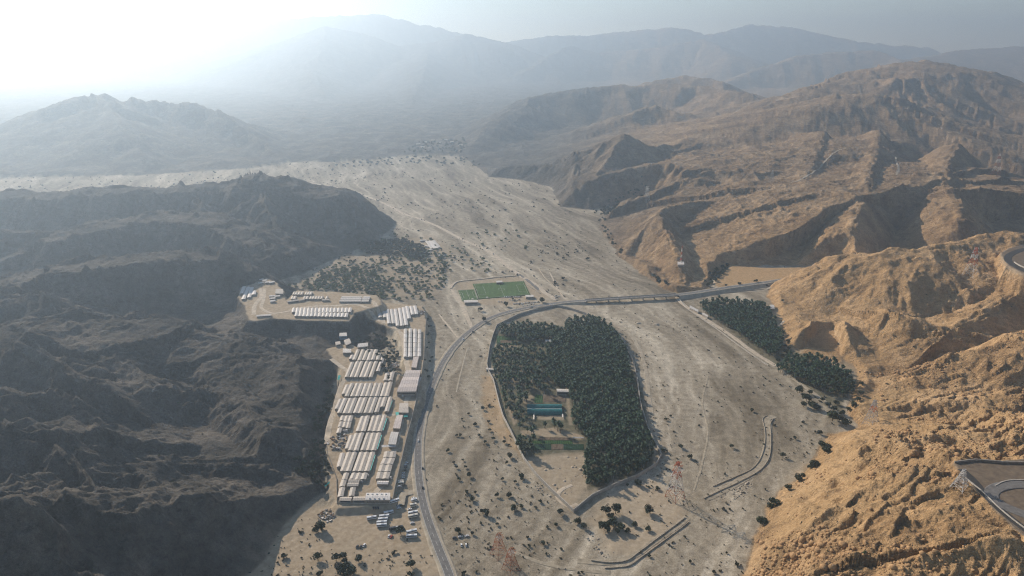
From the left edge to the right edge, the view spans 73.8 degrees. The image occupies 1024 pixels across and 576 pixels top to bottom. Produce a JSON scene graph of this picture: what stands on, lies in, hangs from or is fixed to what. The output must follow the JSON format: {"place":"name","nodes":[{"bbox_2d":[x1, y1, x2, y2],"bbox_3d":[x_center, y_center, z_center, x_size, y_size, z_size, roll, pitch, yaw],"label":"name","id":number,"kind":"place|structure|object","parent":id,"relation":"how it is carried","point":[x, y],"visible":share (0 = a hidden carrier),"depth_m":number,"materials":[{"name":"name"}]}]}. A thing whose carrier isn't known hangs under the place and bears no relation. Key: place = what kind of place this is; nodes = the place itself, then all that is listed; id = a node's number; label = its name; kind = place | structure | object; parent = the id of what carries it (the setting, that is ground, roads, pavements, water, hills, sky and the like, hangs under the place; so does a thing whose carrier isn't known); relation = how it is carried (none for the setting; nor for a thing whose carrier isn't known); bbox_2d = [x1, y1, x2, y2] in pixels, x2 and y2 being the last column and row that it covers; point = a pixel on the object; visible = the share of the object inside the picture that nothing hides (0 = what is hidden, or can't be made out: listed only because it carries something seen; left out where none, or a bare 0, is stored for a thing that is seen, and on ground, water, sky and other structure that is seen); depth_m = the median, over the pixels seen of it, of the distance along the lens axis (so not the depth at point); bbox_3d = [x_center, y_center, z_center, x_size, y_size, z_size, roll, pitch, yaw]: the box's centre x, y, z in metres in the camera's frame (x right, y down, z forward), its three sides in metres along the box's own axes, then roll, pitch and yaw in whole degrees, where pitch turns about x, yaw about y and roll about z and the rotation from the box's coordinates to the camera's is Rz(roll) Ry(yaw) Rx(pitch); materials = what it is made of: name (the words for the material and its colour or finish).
{"place":"outdoors","nodes":[
{"label":"outdoors","id":0,"kind":"place"},
{"bbox_2d":[251,288,262,314],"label":"dirt track","id":1,"kind":"structure","parent":0,"point":[254,308],"depth_m":1208.47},
{"bbox_2d":[259,288,291,313],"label":"dirt track","id":2,"kind":"structure","parent":0,"point":[263,301],"depth_m":1189.57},
{"bbox_2d":[289,303,359,310],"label":"dirt track","id":3,"kind":"structure","parent":0,"point":[326,305],"depth_m":1194.37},
{"bbox_2d":[324,358,347,443],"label":"dirt track","id":4,"kind":"structure","parent":0,"point":[333,412],"depth_m":900.24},
{"bbox_2d":[348,303,410,369],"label":"dirt track","id":5,"kind":"structure","parent":0,"point":[406,360],"depth_m":1115.76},
{"bbox_2d":[374,396,410,492],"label":"dirt track","id":6,"kind":"structure","parent":0,"point":[378,489],"depth_m":817.29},
{"bbox_2d":[396,490,413,504],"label":"dirt track","id":7,"kind":"structure","parent":0,"point":[402,496],"depth_m":725.22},
{"bbox_2d":[310,182,556,299],"bbox_3d":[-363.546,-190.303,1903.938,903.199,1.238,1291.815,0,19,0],"label":"dirt track","id":8,"kind":"structure","parent":0,"point":[542,290],"depth_m":1647.15,"materials":[{"name":"soil"}]},
{"bbox_2d":[449,283,472,326],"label":"dirt track","id":9,"kind":"structure","parent":0,"point":[463,308],"depth_m":1259.13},
{"bbox_2d":[0,12,1023,575],"bbox_3d":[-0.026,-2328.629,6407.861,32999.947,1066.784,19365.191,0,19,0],"label":"terrain","id":10,"kind":"structure","parent":0,"point":[704,136],"depth_m":1288.63,"materials":[{"name":"soil"}]},
{"bbox_2d":[314,520,325,529],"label":"acacia tree","id":11,"kind":"object","parent":10,"relation":"on","point":[320,524],"visible":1,"depth_m":671.94,"materials":[{"name":"green plant"}]},
{"bbox_2d":[317,508,335,522],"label":"roadside rubbish","id":12,"kind":"object","parent":10,"relation":"on","point":[323,516],"visible":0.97,"depth_m":695.42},
{"bbox_2d":[327,433,347,449],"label":"yard clutter","id":13,"kind":"object","parent":10,"relation":"on","point":[343,443],"visible":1,"depth_m":813.31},
{"bbox_2d":[336,452,344,468],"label":"cabin","id":14,"kind":"object","parent":10,"relation":"on","point":[340,460],"visible":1,"depth_m":773.91,"materials":[{"name":"white metal"}]},
{"bbox_2d":[337,398,347,414],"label":"cabin","id":15,"kind":"object","parent":10,"relation":"on","point":[341,407],"visible":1,"depth_m":885.65,"materials":[{"name":"white metal"}]},
{"bbox_2d":[340,452,351,473],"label":"cabin","id":16,"kind":"object","parent":10,"relation":"on","point":[345,463],"visible":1,"depth_m":769.59,"materials":[{"name":"white metal"}]},
{"bbox_2d":[343,398,352,414],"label":"cabin","id":17,"kind":"object","parent":10,"relation":"on","point":[347,406],"visible":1,"depth_m":886.48,"materials":[{"name":"white metal"}]},
{"bbox_2d":[345,362,353,378],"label":"cabin","id":18,"kind":"object","parent":10,"relation":"on","point":[349,370],"visible":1,"depth_m":981.10,"materials":[{"name":"white metal"}]},
{"bbox_2d":[345,383,354,397],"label":"cabin","id":19,"kind":"object","parent":10,"relation":"on","point":[349,390],"visible":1,"depth_m":927.04,"materials":[{"name":"white metal"}]},
{"bbox_2d":[346,452,356,473],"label":"cabin","id":20,"kind":"object","parent":10,"relation":"on","point":[350,465],"visible":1,"depth_m":770.17,"materials":[{"name":"white metal"}]},
{"bbox_2d":[348,397,357,414],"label":"cabin","id":21,"kind":"object","parent":10,"relation":"on","point":[352,406],"visible":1,"depth_m":886.73,"materials":[{"name":"white metal"}]},
{"bbox_2d":[348,433,358,451],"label":"cabin","id":22,"kind":"object","parent":10,"relation":"on","point":[353,443],"visible":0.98,"depth_m":807.18,"materials":[{"name":"white metal"}]},
{"bbox_2d":[350,361,359,378],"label":"cabin","id":23,"kind":"object","parent":10,"relation":"on","point":[354,369],"visible":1,"depth_m":982.51,"materials":[{"name":"white metal"}]},
{"bbox_2d":[353,397,362,414],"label":"cabin","id":24,"kind":"object","parent":10,"relation":"on","point":[357,406],"visible":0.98,"depth_m":886.42,"materials":[{"name":"white metal"}]},
{"bbox_2d":[353,452,363,472],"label":"cabin","id":25,"kind":"object","parent":10,"relation":"on","point":[358,462],"visible":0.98,"depth_m":770.32,"materials":[{"name":"white metal"}]},
{"bbox_2d":[353,432,363,452],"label":"cabin","id":26,"kind":"object","parent":10,"relation":"on","point":[358,442],"visible":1,"depth_m":807.48,"materials":[{"name":"white metal"}]},
{"bbox_2d":[354,361,363,378],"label":"cabin","id":27,"kind":"object","parent":10,"relation":"on","point":[358,371],"visible":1,"depth_m":982.52,"materials":[{"name":"white metal"}]},
{"bbox_2d":[352,496,365,502],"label":"cabin","id":28,"kind":"object","parent":10,"relation":"on","point":[361,499],"visible":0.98,"depth_m":709.96,"materials":[{"name":"white metal"}]},
{"bbox_2d":[355,383,363,397],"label":"cabin","id":29,"kind":"object","parent":10,"relation":"on","point":[359,390],"visible":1,"depth_m":927.06,"materials":[{"name":"white metal"}]},
{"bbox_2d":[356,416,364,432],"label":"cabin","id":30,"kind":"object","parent":10,"relation":"on","point":[360,424],"visible":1,"depth_m":844.52,"materials":[{"name":"white metal"}]},
{"bbox_2d":[358,397,367,414],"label":"cabin","id":31,"kind":"object","parent":10,"relation":"on","point":[362,406],"visible":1,"depth_m":887.40,"materials":[{"name":"white metal"}]},
{"bbox_2d":[358,452,369,472],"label":"cabin","id":32,"kind":"object","parent":10,"relation":"on","point":[363,462],"visible":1,"depth_m":770.32,"materials":[{"name":"white metal"}]},
{"bbox_2d":[359,361,368,378],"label":"cabin","id":33,"kind":"object","parent":10,"relation":"on","point":[364,368],"visible":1,"depth_m":982.66,"materials":[{"name":"white metal"}]},
{"bbox_2d":[360,432,370,451],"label":"cabin","id":34,"kind":"object","parent":10,"relation":"on","point":[365,442],"visible":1,"depth_m":807.53,"materials":[{"name":"white metal"}]},
{"bbox_2d":[361,415,369,432],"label":"cabin","id":35,"kind":"object","parent":10,"relation":"on","point":[365,424],"visible":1,"depth_m":846.58,"materials":[{"name":"white metal"}]},
{"bbox_2d":[363,397,372,414],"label":"cabin","id":36,"kind":"object","parent":10,"relation":"on","point":[368,405],"visible":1,"depth_m":887.98,"materials":[{"name":"white metal"}]},
{"bbox_2d":[363,361,372,378],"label":"cabin","id":37,"kind":"object","parent":10,"relation":"on","point":[367,371],"visible":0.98,"depth_m":981.53,"materials":[{"name":"white metal"}]},
{"bbox_2d":[364,452,374,473],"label":"cabin","id":38,"kind":"object","parent":10,"relation":"on","point":[369,462],"visible":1,"depth_m":769.81,"materials":[{"name":"white metal"}]},
{"bbox_2d":[366,432,375,451],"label":"cabin","id":39,"kind":"object","parent":10,"relation":"on","point":[371,441],"visible":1,"depth_m":808.03,"materials":[{"name":"white metal"}]},
{"bbox_2d":[367,415,376,432],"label":"cabin","id":40,"kind":"object","parent":10,"relation":"on","point":[371,424],"visible":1,"depth_m":845.56,"materials":[{"name":"white metal"}]},
{"bbox_2d":[368,397,377,414],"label":"cabin","id":41,"kind":"object","parent":10,"relation":"on","point":[373,406],"visible":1,"depth_m":887.11,"materials":[{"name":"white metal"}]},
{"bbox_2d":[369,361,377,378],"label":"cabin","id":42,"kind":"object","parent":10,"relation":"on","point":[373,369],"visible":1,"depth_m":981.68,"materials":[{"name":"white metal"}]},
{"bbox_2d":[371,432,380,452],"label":"cabin","id":43,"kind":"object","parent":10,"relation":"on","point":[376,442],"visible":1,"depth_m":807.65,"materials":[{"name":"white metal"}]},
{"bbox_2d":[372,415,381,432],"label":"cabin","id":44,"kind":"object","parent":10,"relation":"on","point":[377,423],"visible":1,"depth_m":847.08,"materials":[{"name":"white metal"}]},
{"bbox_2d":[365,493,389,503],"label":"mess hall","id":45,"kind":"structure","parent":10,"relation":"on","point":[377,498],"depth_m":707.84,"materials":[{"name":"white metal"}]},
{"bbox_2d":[374,397,382,413],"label":"cabin","id":46,"kind":"object","parent":10,"relation":"on","point":[377,409],"visible":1,"depth_m":886.12,"materials":[{"name":"white metal"}]},
{"bbox_2d":[377,415,386,432],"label":"cabin","id":47,"kind":"object","parent":10,"relation":"on","point":[382,423],"visible":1,"depth_m":846.64,"materials":[{"name":"white metal"}]},
{"bbox_2d":[384,396,392,413],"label":"cabin","id":48,"kind":"object","parent":10,"relation":"on","point":[388,404],"visible":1,"depth_m":888.56,"materials":[{"name":"white metal"}]},
{"bbox_2d":[384,381,392,396],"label":"cabin","id":49,"kind":"object","parent":10,"relation":"on","point":[388,389],"visible":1,"depth_m":929.17,"materials":[{"name":"white metal"}]},
{"bbox_2d":[388,432,398,447],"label":"white hall","id":50,"kind":"structure","parent":10,"relation":"on","point":[393,438],"depth_m":812.03,"materials":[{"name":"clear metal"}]},
{"bbox_2d":[393,415,402,431],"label":"pink hall","id":51,"kind":"structure","parent":10,"relation":"on","point":[397,423],"depth_m":843.59,"materials":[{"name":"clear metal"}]},
{"bbox_2d":[398,308,403,327],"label":"cabin","id":52,"kind":"object","parent":10,"relation":"on","point":[401,318],"visible":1,"depth_m":1163.54,"materials":[{"name":"white metal"}]},
{"bbox_2d":[399,403,408,415],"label":"square hall","id":53,"kind":"structure","parent":10,"relation":"on","point":[403,409],"depth_m":875.42,"materials":[{"name":"white metal"}]},
{"bbox_2d":[402,307,407,326],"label":"cabin","id":54,"kind":"object","parent":10,"relation":"on","point":[405,317],"visible":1,"depth_m":1167.74,"materials":[{"name":"white metal"}]},
{"bbox_2d":[397,370,420,395],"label":"warehouse","id":55,"kind":"structure","parent":10,"relation":"on","point":[408,385],"depth_m":935.74,"materials":[{"name":"white metal"}]},
{"bbox_2d":[392,317,426,498],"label":"camp wall","id":56,"kind":"structure","parent":10,"relation":"on","point":[410,422],"depth_m":838.66,"materials":[{"name":"concrete"}]},
{"bbox_2d":[294,229,527,297],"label":"orchard mass","id":57,"kind":"object","parent":10,"relation":"on","point":[356,275],"visible":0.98,"depth_m":1443.41,"materials":[{"name":"green plant"}]},
{"bbox_2d":[411,357,418,369],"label":"long hall","id":58,"kind":"structure","parent":10,"relation":"on","point":[414,363],"depth_m":1000.97,"materials":[{"name":"white metal"}]},
{"bbox_2d":[5,155,849,575],"bbox_3d":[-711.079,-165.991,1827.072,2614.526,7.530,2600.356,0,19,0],"label":"desert scrub","id":59,"kind":"object","parent":10,"relation":"on","point":[283,555],"visible":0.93,"depth_m":848.87,"materials":[{"name":"plant"}]},
{"bbox_2d":[458,289,477,300],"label":"training pitch","id":60,"kind":"object","parent":10,"relation":"on","point":[469,294],"visible":1,"depth_m":1322.67,"materials":[{"name":"plant"}]},
{"bbox_2d":[450,275,515,288],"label":"earth bank","id":61,"kind":"structure","parent":10,"relation":"on","point":[453,284],"depth_m":1408.39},
{"bbox_2d":[411,299,586,575],"bbox_3d":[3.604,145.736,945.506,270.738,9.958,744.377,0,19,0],"label":"road shoulder","id":62,"kind":"object","parent":10,"relation":"on","point":[430,545],"visible":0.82,"depth_m":791.28},
{"bbox_2d":[490,532,507,560],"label":"pylon","id":63,"kind":"object","parent":10,"relation":"on","point":[499,538],"visible":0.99,"depth_m":638.16,"materials":[{"name":"metal"}]},
{"bbox_2d":[473,281,529,298],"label":"football pitch","id":64,"kind":"object","parent":10,"relation":"on","point":[495,290],"visible":1,"depth_m":1350.09,"materials":[{"name":"plant"}]},
{"bbox_2d":[497,336,515,343],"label":"crop plot","id":65,"kind":"object","parent":10,"relation":"on","point":[499,338],"visible":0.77,"depth_m":1123.19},
{"bbox_2d":[501,547,519,573],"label":"pylon","id":66,"kind":"object","parent":10,"relation":"on","point":[510,560],"visible":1,"depth_m":618.96,"materials":[{"name":"metal"}]},
{"bbox_2d":[3,181,1022,575],"bbox_3d":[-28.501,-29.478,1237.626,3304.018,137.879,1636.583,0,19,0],"label":"slope scrub","id":67,"kind":"object","parent":10,"relation":"on","point":[647,261],"visible":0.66,"depth_m":818.36,"materials":[{"name":"green plant"}]},
{"bbox_2d":[529,444,550,449],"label":"crop plot","id":68,"kind":"object","parent":10,"relation":"on","point":[542,446],"visible":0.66,"depth_m":815.65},
{"bbox_2d":[527,404,561,414],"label":"greenhouse","id":69,"kind":"object","parent":10,"relation":"on","point":[544,409],"visible":1,"depth_m":892.89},
{"bbox_2d":[532,440,572,443],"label":"crop plot","id":70,"kind":"object","parent":10,"relation":"on","point":[550,442],"visible":0.97,"depth_m":826.44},
{"bbox_2d":[543,394,565,401],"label":"crop plot","id":71,"kind":"object","parent":10,"relation":"on","point":[551,398],"visible":1,"depth_m":929.89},
{"bbox_2d":[538,437,571,439],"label":"crop plot","id":72,"kind":"object","parent":10,"relation":"on","point":[551,438],"visible":1,"depth_m":834.37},
{"bbox_2d":[556,389,568,394],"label":"grove barn","id":73,"kind":"structure","parent":10,"relation":"on","point":[562,391],"depth_m":939.77,"materials":[{"name":"white metal"}]},
{"bbox_2d":[351,237,796,524],"bbox_3d":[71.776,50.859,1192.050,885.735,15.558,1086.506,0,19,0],"label":"tree mass","id":74,"kind":"object","parent":10,"relation":"on","point":[408,242],"visible":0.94,"depth_m":1592.94,"materials":[{"name":"plant"}]},
{"bbox_2d":[564,444,583,449],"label":"crop plot","id":75,"kind":"object","parent":10,"relation":"on","point":[574,446],"visible":1,"depth_m":818.05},
{"bbox_2d":[487,304,661,512],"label":"grove wall","id":76,"kind":"structure","parent":10,"relation":"on","point":[576,508],"depth_m":799.96,"materials":[{"name":"concrete"}]},
{"bbox_2d":[606,517,617,526],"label":"acacia tree","id":77,"kind":"object","parent":10,"relation":"on","point":[612,521],"visible":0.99,"depth_m":678.50,"materials":[{"name":"green plant"}]},
{"bbox_2d":[611,503,621,513],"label":"acacia tree","id":78,"kind":"object","parent":10,"relation":"on","point":[615,507],"visible":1,"depth_m":695.96,"materials":[{"name":"green plant"}]},
{"bbox_2d":[586,293,678,302],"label":"road bridge","id":79,"kind":"structure","parent":10,"relation":"on","point":[653,297],"depth_m":1290.07,"materials":[{"name":"concrete"}]},
{"bbox_2d":[591,517,685,562],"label":"levee wall","id":80,"kind":"structure","parent":10,"relation":"on","point":[641,549],"depth_m":648.22,"materials":[{"name":"concrete"}]},
{"bbox_2d":[536,465,754,556],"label":"riverbed stones","id":81,"kind":"object","parent":10,"relation":"on","point":[600,551],"visible":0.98,"depth_m":727.59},
{"bbox_2d":[605,521,688,568],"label":"levee wall","id":82,"kind":"structure","parent":10,"relation":"on","point":[648,551],"depth_m":646.41,"materials":[{"name":"concrete"}]},
{"bbox_2d":[490,294,851,445],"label":"palm grove","id":83,"kind":"object","parent":10,"relation":"on","point":[626,401],"visible":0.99,"depth_m":1013.63,"materials":[{"name":"green plant"}]},
{"bbox_2d":[665,461,684,503],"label":"pylon","id":84,"kind":"object","parent":10,"relation":"on","point":[676,469],"visible":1,"depth_m":716.51,"materials":[{"name":"metal"}]},
{"bbox_2d":[679,299,767,365],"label":"revetment wall","id":85,"kind":"structure","parent":10,"relation":"on","point":[725,335],"depth_m":1130.25,"materials":[{"name":"concrete"}]},
{"bbox_2d":[676,278,781,299],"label":"road shoulder","id":86,"kind":"object","parent":10,"relation":"on","point":[715,292],"visible":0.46,"depth_m":1337.77},
{"bbox_2d":[704,418,773,498],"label":"levee wall","id":87,"kind":"structure","parent":10,"relation":"on","point":[748,476],"depth_m":757.25,"materials":[{"name":"concrete"}]},
{"bbox_2d":[713,415,766,486],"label":"levee wall","id":88,"kind":"structure","parent":10,"relation":"on","point":[751,468],"depth_m":770.17,"materials":[{"name":"concrete"}]},
{"bbox_2d":[756,516,767,523],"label":"acacia tree","id":89,"kind":"object","parent":10,"relation":"on","point":[762,520],"visible":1,"depth_m":681.28,"materials":[{"name":"green plant"}]},
{"bbox_2d":[827,410,838,420],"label":"acacia tree","id":90,"kind":"object","parent":10,"relation":"on","point":[832,414],"visible":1,"depth_m":867.45,"materials":[{"name":"green plant"}]},
{"bbox_2d":[861,400,878,425],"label":"pylon","id":91,"kind":"object","parent":10,"relation":"on","point":[874,404],"visible":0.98,"depth_m":839.89,"materials":[{"name":"metal"}]},
{"bbox_2d":[750,330,1023,575],"bbox_3d":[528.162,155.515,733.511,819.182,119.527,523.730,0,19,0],"label":"hillside boulders","id":92,"kind":"object","parent":10,"relation":"on","point":[815,548],"visible":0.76,"depth_m":609.31,"materials":[{"name":"stone"}]},
{"bbox_2d":[950,469,968,493],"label":"pylon","id":93,"kind":"object","parent":10,"relation":"on","point":[961,476],"visible":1,"depth_m":584.42,"materials":[{"name":"metal"}]},
{"bbox_2d":[962,247,978,278],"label":"pylon","id":94,"kind":"object","parent":10,"relation":"on","point":[975,251],"visible":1,"depth_m":1203.42,"materials":[{"name":"metal"}]},
{"bbox_2d":[954,459,1023,463],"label":"terrace wall","id":95,"kind":"structure","parent":10,"relation":"on","point":[993,461],"depth_m":618.57,"materials":[{"name":"concrete"}]},
{"bbox_2d":[966,478,1023,527],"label":"bend parapet","id":96,"kind":"structure","parent":10,"relation":"on","point":[972,483],"depth_m":562.07,"materials":[{"name":"concrete"}]},
{"bbox_2d":[0,0,1023,53],"label":"sky","id":97,"kind":"structure","parent":0,"point":[943,26],"materials":[{"name":"white"}]},
{"bbox_2d":[509,550,609,574],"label":"dirt track","id":98,"kind":"structure","parent":0,"point":[561,567],"depth_m":627.51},
{"bbox_2d":[555,484,577,507],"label":"dirt track","id":99,"kind":"structure","parent":0,"point":[560,490],"depth_m":730.78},
{"bbox_2d":[414,279,779,575],"bbox_3d":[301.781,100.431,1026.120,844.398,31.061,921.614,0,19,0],"label":"road","id":100,"kind":"structure","parent":0,"point":[433,536],"depth_m":827.29,"materials":[{"name":"asphalt"}]},
{"bbox_2d":[414,279,777,574],"bbox_3d":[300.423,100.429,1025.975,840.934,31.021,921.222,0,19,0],"label":"road edge line","id":101,"kind":"object","parent":100,"relation":"on","point":[418,420],"visible":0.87,"depth_m":804.62,"materials":[{"name":"paint"}]},
{"bbox_2d":[563,305,653,412],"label":"dirt track","id":102,"kind":"structure","parent":0,"point":[648,394],"depth_m":1033.24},
{"bbox_2d":[577,516,689,565],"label":"dirt track","id":103,"kind":"structure","parent":0,"point":[651,545],"depth_m":646.21,"materials":[{"name":"soil"}]},
{"bbox_2d":[694,376,708,489],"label":"dirt track","id":104,"kind":"structure","parent":0,"point":[701,467],"depth_m":837.47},
{"bbox_2d":[675,297,775,365],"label":"dirt track","id":105,"kind":"structure","parent":0,"point":[736,339],"depth_m":1130.59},
{"bbox_2d":[703,415,776,500],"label":"dirt track","id":106,"kind":"structure","parent":0,"point":[764,457],"depth_m":779.48,"materials":[{"name":"soil"}]},
{"bbox_2d":[776,366,838,413],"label":"dirt track","id":107,"kind":"structure","parent":0,"point":[804,386],"depth_m":962.75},
{"bbox_2d":[957,469,1023,531],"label":"dirt track","id":108,"kind":"structure","parent":0,"point":[973,479],"depth_m":563.36,"materials":[{"name":"soil"}]},
{"bbox_2d":[984,481,1023,517],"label":"road","id":109,"kind":"structure","parent":0,"point":[992,492],"depth_m":577.51,"materials":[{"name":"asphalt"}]},
{"bbox_2d":[1004,248,1023,271],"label":"road","id":110,"kind":"structure","parent":0,"point":[1008,257],"depth_m":1206.23,"materials":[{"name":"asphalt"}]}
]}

